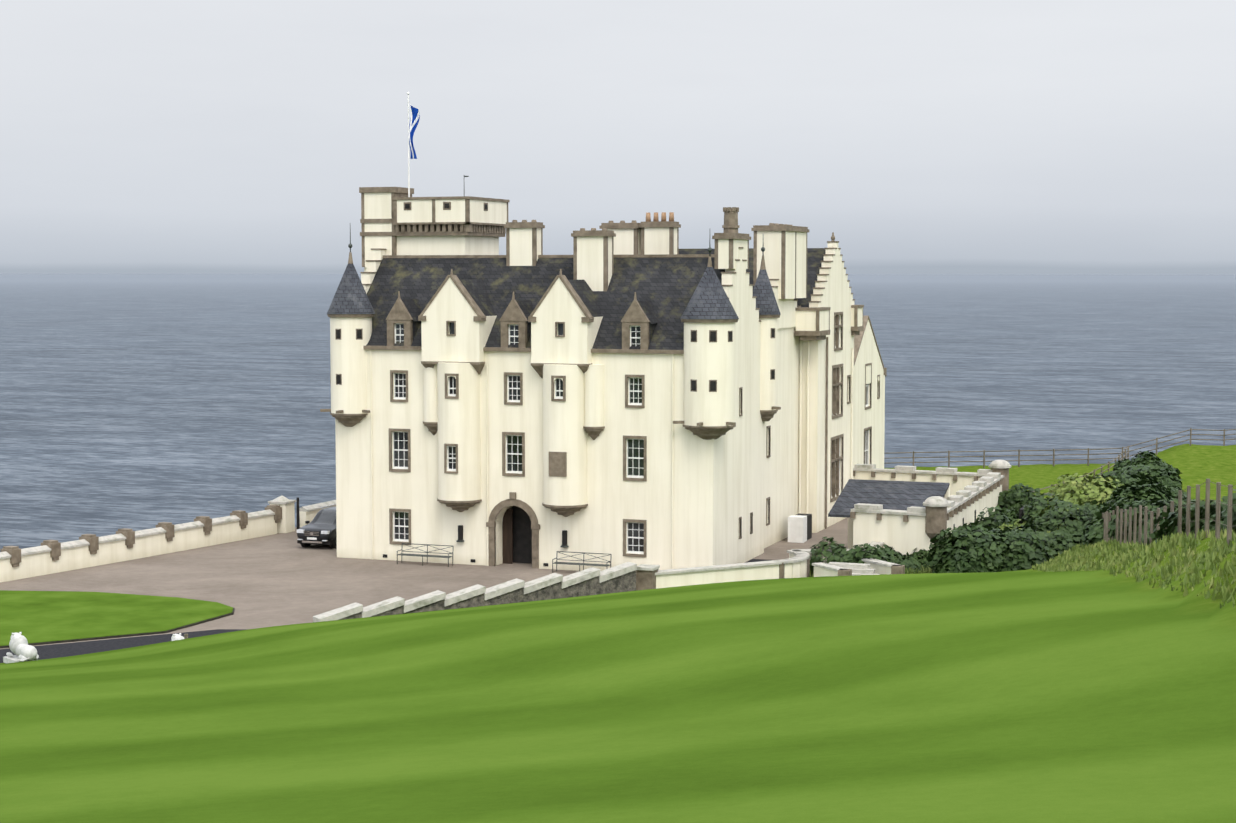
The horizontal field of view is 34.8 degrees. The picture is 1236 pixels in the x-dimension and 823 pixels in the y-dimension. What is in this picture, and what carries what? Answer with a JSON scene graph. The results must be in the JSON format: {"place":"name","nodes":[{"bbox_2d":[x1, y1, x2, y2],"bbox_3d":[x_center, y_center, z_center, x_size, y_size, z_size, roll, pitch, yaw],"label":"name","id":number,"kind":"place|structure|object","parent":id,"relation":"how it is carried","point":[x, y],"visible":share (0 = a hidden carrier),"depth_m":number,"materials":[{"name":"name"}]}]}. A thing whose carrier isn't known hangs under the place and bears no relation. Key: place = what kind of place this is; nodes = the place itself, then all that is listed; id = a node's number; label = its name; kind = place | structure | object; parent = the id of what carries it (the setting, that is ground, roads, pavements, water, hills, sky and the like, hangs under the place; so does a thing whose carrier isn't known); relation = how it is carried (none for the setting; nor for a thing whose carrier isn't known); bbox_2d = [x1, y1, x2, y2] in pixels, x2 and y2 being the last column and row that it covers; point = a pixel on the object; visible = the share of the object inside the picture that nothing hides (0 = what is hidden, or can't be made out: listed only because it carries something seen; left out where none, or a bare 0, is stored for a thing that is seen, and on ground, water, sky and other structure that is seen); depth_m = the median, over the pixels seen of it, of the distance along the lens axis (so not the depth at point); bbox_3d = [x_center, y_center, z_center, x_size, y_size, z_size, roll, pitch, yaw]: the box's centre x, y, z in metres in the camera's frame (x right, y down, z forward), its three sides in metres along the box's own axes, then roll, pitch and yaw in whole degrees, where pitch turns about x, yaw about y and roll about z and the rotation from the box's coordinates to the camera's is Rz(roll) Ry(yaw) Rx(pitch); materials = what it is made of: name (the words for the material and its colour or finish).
{"place":"outdoors","nodes":[
{"label":"outdoors","id":0,"kind":"place"},
{"bbox_2d":[339,570,635,619],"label":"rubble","id":1,"kind":"object","parent":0,"point":[626,582],"visible":0.29,"depth_m":80.22,"materials":[{"name":"grey stone"}]},
{"bbox_2d":[0,444,1235,822],"bbox_3d":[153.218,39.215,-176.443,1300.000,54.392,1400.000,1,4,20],"label":"ground","id":2,"kind":"structure","parent":0,"point":[1040,696],"depth_m":29.60,"materials":[{"name":"green plant"}]},
{"bbox_2d":[3,632,38,662],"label":"lion","id":3,"kind":"object","parent":2,"relation":"on","point":[21,649],"visible":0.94,"depth_m":68.79},
{"bbox_2d":[0,608,234,647],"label":"edging","id":4,"kind":"object","parent":2,"relation":"on","point":[139,634],"depth_m":74.56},
{"bbox_2d":[0,590,232,645],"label":"lawn patch","id":5,"kind":"object","parent":4,"relation":"on","point":[39,616],"depth_m":79.02,"materials":[{"name":"green plant"}]},
{"bbox_2d":[0,629,247,662],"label":"drive","id":6,"kind":"structure","parent":2,"relation":"on","point":[62,650],"depth_m":72.75,"materials":[{"name":"grey asphalt"}]},
{"bbox_2d":[171,633,183,640],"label":"lion","id":7,"kind":"object","parent":2,"relation":"on","point":[176,637],"visible":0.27,"depth_m":71.34},
{"bbox_2d":[0,518,847,648],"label":"gravel","id":8,"kind":"structure","parent":2,"relation":"on","point":[279,579],"depth_m":88.93,"materials":[{"name":"grey gravel"}]},
{"bbox_2d":[297,506,336,548],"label":"car","id":9,"kind":"object","parent":8,"relation":"on","point":[324,519],"depth_m":98.25,"materials":[{"name":"black metal"}]},
{"bbox_2d":[297,529,329,540],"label":"car headlights","id":10,"kind":"object","parent":9,"relation":"attached to","point":[302,531],"visible":0.65,"depth_m":97.77,"materials":[{"name":"white glass"}]},
{"bbox_2d":[302,504,336,543],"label":"car trim","id":11,"kind":"structure","parent":9,"relation":"attached to","point":[308,541],"depth_m":97.77,"materials":[{"name":"silver metal"}]},
{"bbox_2d":[305,535,336,547],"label":"car tyre","id":12,"kind":"object","parent":9,"relation":"attached to","point":[335,542],"visible":0.1,"depth_m":98.18,"materials":[{"name":"black rubber"}]},
{"bbox_2d":[330,192,884,570],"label":"castle walls","id":13,"kind":"structure","parent":8,"relation":"on","point":[722,484],"depth_m":92.41,"materials":[{"name":"beige paint"}]},
{"bbox_2d":[502,509,512,563],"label":"door","id":14,"kind":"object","parent":13,"relation":"attached to","point":[507,537],"visible":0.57,"depth_m":93.06,"materials":[{"name":"brown wood"}]},
{"bbox_2d":[366,248,825,349],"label":"roof","id":15,"kind":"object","parent":13,"relation":"on","point":[664,288],"visible":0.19,"depth_m":93.38,"materials":[{"name":"grey stone"}]},
{"bbox_2d":[387,320,412,345],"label":"dormer","id":16,"kind":"object","parent":15,"relation":"on","point":[408,335],"visible":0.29,"depth_m":93.25,"materials":[{"name":"stone"}]},
{"bbox_2d":[501,321,526,347],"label":"dormer","id":17,"kind":"object","parent":15,"relation":"on","point":[522,334],"visible":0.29,"depth_m":91.21,"materials":[{"name":"stone"}]},
{"bbox_2d":[622,322,648,349],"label":"dormer","id":18,"kind":"object","parent":15,"relation":"on","point":[644,335],"visible":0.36,"depth_m":89.17,"materials":[{"name":"stone"}]},
{"bbox_2d":[327,263,949,517],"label":"roof","id":19,"kind":"structure","parent":13,"relation":"on","point":[709,299],"depth_m":94.14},
{"bbox_2d":[646,212,673,221],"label":"chimney pots","id":20,"kind":"object","parent":13,"relation":"on","point":[663,217],"visible":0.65,"depth_m":96.05,"materials":[{"name":"orange ceramic"}]},
{"bbox_2d":[370,340,852,568],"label":"drainpipes","id":21,"kind":"object","parent":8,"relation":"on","point":[807,431],"visible":0.88,"depth_m":103.47,"materials":[{"name":"beige metal"}]},
{"bbox_2d":[1,92,1235,638],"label":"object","id":22,"kind":"object","parent":8,"relation":"on","point":[935,519],"depth_m":92.92,"materials":[{"name":"grey stone"}]},
{"bbox_2d":[408,105,419,158],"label":"flag","id":23,"kind":"object","parent":22,"relation":"attached to","point":[414,118],"visible":0.98,"depth_m":98.50,"materials":[{"name":"blue fabric"}]},
{"bbox_2d":[0,471,1001,588],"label":"walls","id":24,"kind":"structure","parent":2,"relation":"on","point":[896,532],"depth_m":92.62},
{"bbox_2d":[0,460,1010,621],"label":"coping","id":25,"kind":"object","parent":24,"relation":"on","point":[989,478],"visible":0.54,"depth_m":86.46,"materials":[{"name":"grey stone"}]},
{"bbox_2d":[808,563,931,576],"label":"tufts","id":26,"kind":"object","parent":2,"relation":"on","point":[910,571],"visible":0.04,"depth_m":88.90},
{"bbox_2d":[847,543,894,563],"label":"bush","id":27,"kind":"object","parent":2,"relation":"on","point":[869,551],"depth_m":88.11,"materials":[{"name":"green plant"}]},
{"bbox_2d":[879,544,908,568],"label":"bush","id":28,"kind":"object","parent":2,"relation":"on","point":[898,558],"visible":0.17,"depth_m":89.56,"materials":[{"name":"green plant"}]},
{"bbox_2d":[900,552,926,572],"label":"bush","id":29,"kind":"object","parent":2,"relation":"on","point":[911,561],"depth_m":90.26,"materials":[{"name":"green plant"}]},
{"bbox_2d":[911,549,931,571],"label":"bush","id":30,"kind":"object","parent":2,"relation":"on","point":[924,561],"visible":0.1,"depth_m":90.79,"materials":[{"name":"green plant"}]},
{"bbox_2d":[926,524,1010,572],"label":"bush","id":31,"kind":"object","parent":2,"relation":"on","point":[948,555],"depth_m":85.58,"materials":[{"name":"green plant"}]},
{"bbox_2d":[957,522,988,537],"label":"bush","id":32,"kind":"object","parent":2,"relation":"on","point":[969,525],"visible":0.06,"depth_m":94.55,"materials":[{"name":"green plant"}]},
{"bbox_2d":[975,506,1009,527],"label":"bush","id":33,"kind":"object","parent":2,"relation":"on","point":[990,521],"visible":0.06,"depth_m":97.14,"materials":[{"name":"green plant"}]},
{"bbox_2d":[997,508,1018,527],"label":"bush","id":34,"kind":"object","parent":2,"relation":"on","point":[1012,515],"depth_m":101.07,"materials":[{"name":"green plant"}]},
{"bbox_2d":[997,519,1026,529],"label":"bush","id":35,"kind":"object","parent":2,"relation":"on","point":[1016,523],"depth_m":92.55,"materials":[{"name":"green plant"}]},
{"bbox_2d":[976,526,1057,571],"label":"bush","id":36,"kind":"object","parent":2,"relation":"on","point":[1020,546],"depth_m":85.69,"materials":[{"name":"green plant"}]},
{"bbox_2d":[997,483,1044,514],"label":"bush","id":37,"kind":"object","parent":2,"relation":"on","point":[1018,499],"depth_m":106.98,"materials":[{"name":"green plant"}]},
{"bbox_2d":[1016,521,1077,556],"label":"bush","id":38,"kind":"object","parent":2,"relation":"on","point":[1060,548],"depth_m":87.25,"materials":[{"name":"green plant"}]},
{"bbox_2d":[1021,492,1076,526],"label":"bush","id":39,"kind":"object","parent":2,"relation":"on","point":[1034,509],"visible":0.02,"depth_m":91.83,"materials":[{"name":"green plant"}]},
{"bbox_2d":[1031,505,1085,532],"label":"bush","id":40,"kind":"object","parent":2,"relation":"on","point":[1043,510],"visible":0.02,"depth_m":90.98,"materials":[{"name":"green plant"}]},
{"bbox_2d":[1033,502,1099,533],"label":"bush","id":41,"kind":"object","parent":2,"relation":"on","point":[1059,514],"depth_m":88.94,"materials":[{"name":"green plant"}]},
{"bbox_2d":[1055,520,1089,549],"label":"bush","id":42,"kind":"object","parent":2,"relation":"on","point":[1077,534],"depth_m":87.68,"materials":[{"name":"green plant"}]},
{"bbox_2d":[1057,496,1099,508],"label":"bush","id":43,"kind":"object","parent":2,"relation":"on","point":[1079,503],"visible":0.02,"depth_m":97.12,"materials":[{"name":"green plant"}]},
{"bbox_2d":[1048,473,1125,506],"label":"bush","id":44,"kind":"object","parent":2,"relation":"on","point":[1100,490],"depth_m":103.14,"materials":[{"name":"green plant"}]},
{"bbox_2d":[1078,499,1110,511],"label":"bush","id":45,"kind":"object","parent":2,"relation":"on","point":[1094,502],"visible":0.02,"depth_m":95.64,"materials":[{"name":"green plant"}]},
{"bbox_2d":[1080,503,1123,546],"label":"bush","id":46,"kind":"object","parent":2,"relation":"on","point":[1093,531],"visible":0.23,"depth_m":83.31,"materials":[{"name":"green plant"}]},
{"bbox_2d":[1093,497,1132,519],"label":"bush","id":47,"kind":"object","parent":2,"relation":"on","point":[1112,504],"depth_m":86.43,"materials":[{"name":"green plant"}]},
{"bbox_2d":[1094,470,1161,494],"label":"bush","id":48,"kind":"object","parent":2,"relation":"on","point":[1122,477],"visible":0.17,"depth_m":111.04,"materials":[{"name":"green plant"}]},
{"bbox_2d":[1106,464,1152,482],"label":"bush","id":49,"kind":"object","parent":2,"relation":"on","point":[1128,468],"visible":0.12,"depth_m":117.62,"materials":[{"name":"green plant"}]},
{"bbox_2d":[1031,528,1235,607],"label":"bank tufts","id":50,"kind":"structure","parent":2,"relation":"on","point":[1079,556],"depth_m":46.45,"materials":[{"name":"green plant"}]},
{"bbox_2d":[1113,458,1169,470],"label":"bush","id":51,"kind":"object","parent":2,"relation":"on","point":[1118,464],"visible":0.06,"depth_m":124.61,"materials":[{"name":"green plant"}]},
{"bbox_2d":[1108,480,1174,507],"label":"bush","id":52,"kind":"object","parent":2,"relation":"on","point":[1131,492],"depth_m":100.64,"materials":[{"name":"green plant"}]},
{"bbox_2d":[1107,498,1195,541],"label":"bush","id":53,"kind":"object","parent":2,"relation":"on","point":[1151,503],"visible":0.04,"depth_m":75.17,"materials":[{"name":"green plant"}]},
{"bbox_2d":[1121,450,1182,473],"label":"bush","id":54,"kind":"object","parent":2,"relation":"on","point":[1143,457],"depth_m":121.67,"materials":[{"name":"green plant"}]},
{"bbox_2d":[1123,468,1182,489],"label":"bush","id":55,"kind":"object","parent":2,"relation":"on","point":[1169,478],"depth_m":113.73,"materials":[{"name":"green plant"}]},
{"bbox_2d":[1127,495,1203,541],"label":"bush","id":56,"kind":"object","parent":2,"relation":"on","point":[1166,504],"visible":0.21,"depth_m":71.19,"materials":[{"name":"green plant"}]},
{"bbox_2d":[1150,485,1186,496],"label":"bush","id":57,"kind":"object","parent":2,"relation":"on","point":[1176,489],"visible":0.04,"depth_m":105.91,"materials":[{"name":"green plant"}]},
{"bbox_2d":[1142,504,1204,533],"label":"bush","id":58,"kind":"object","parent":2,"relation":"on","point":[1168,511],"depth_m":67.53,"materials":[{"name":"green plant"}]},
{"bbox_2d":[1140,497,1227,544],"bbox_3d":[18.818,3.714,62.917,4.060,2.101,3.480,1,4,20],"label":"bush","id":59,"kind":"object","parent":2,"relation":"on","point":[1212,504],"visible":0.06,"depth_m":62.51,"materials":[{"name":"green plant"}]},
{"bbox_2d":[1149,507,1226,543],"bbox_3d":[16.184,3.189,52.040,4.260,1.582,3.571,1,4,20],"label":"bush","id":60,"kind":"object","parent":2,"relation":"on","point":[1170,522],"depth_m":52.73,"materials":[{"name":"green plant"}]},
{"bbox_2d":[1153,506,1226,532],"bbox_3d":[17.762,3.704,59.121,3.543,1.591,3.894,1,4,20],"label":"bush","id":61,"kind":"object","parent":2,"relation":"on","point":[1212,509],"visible":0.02,"depth_m":59.78,"materials":[{"name":"green plant"}]},
{"bbox_2d":[1221,489,1235,531],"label":"bush","id":62,"kind":"object","parent":2,"relation":"on","point":[1225,507],"visible":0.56,"depth_m":46.51,"materials":[{"name":"green plant"}]},
{"bbox_2d":[0,274,1235,551],"bbox_3d":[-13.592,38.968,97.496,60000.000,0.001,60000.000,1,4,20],"label":"sea","id":63,"kind":"structure","parent":0,"point":[136,402],"depth_m":828.29,"materials":[{"name":"blue liquid"}]},
{"bbox_2d":[0,0,1235,273],"label":"sky","id":64,"kind":"structure","parent":0,"point":[137,136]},
{"bbox_2d":[745,559,770,562],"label":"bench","id":65,"kind":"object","parent":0,"point":[755,560],"depth_m":94.12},
{"bbox_2d":[810,537,858,576],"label":"bush","id":66,"kind":"object","parent":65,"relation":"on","point":[836,550],"depth_m":88.35,"materials":[{"name":"green plant"}]}
]}

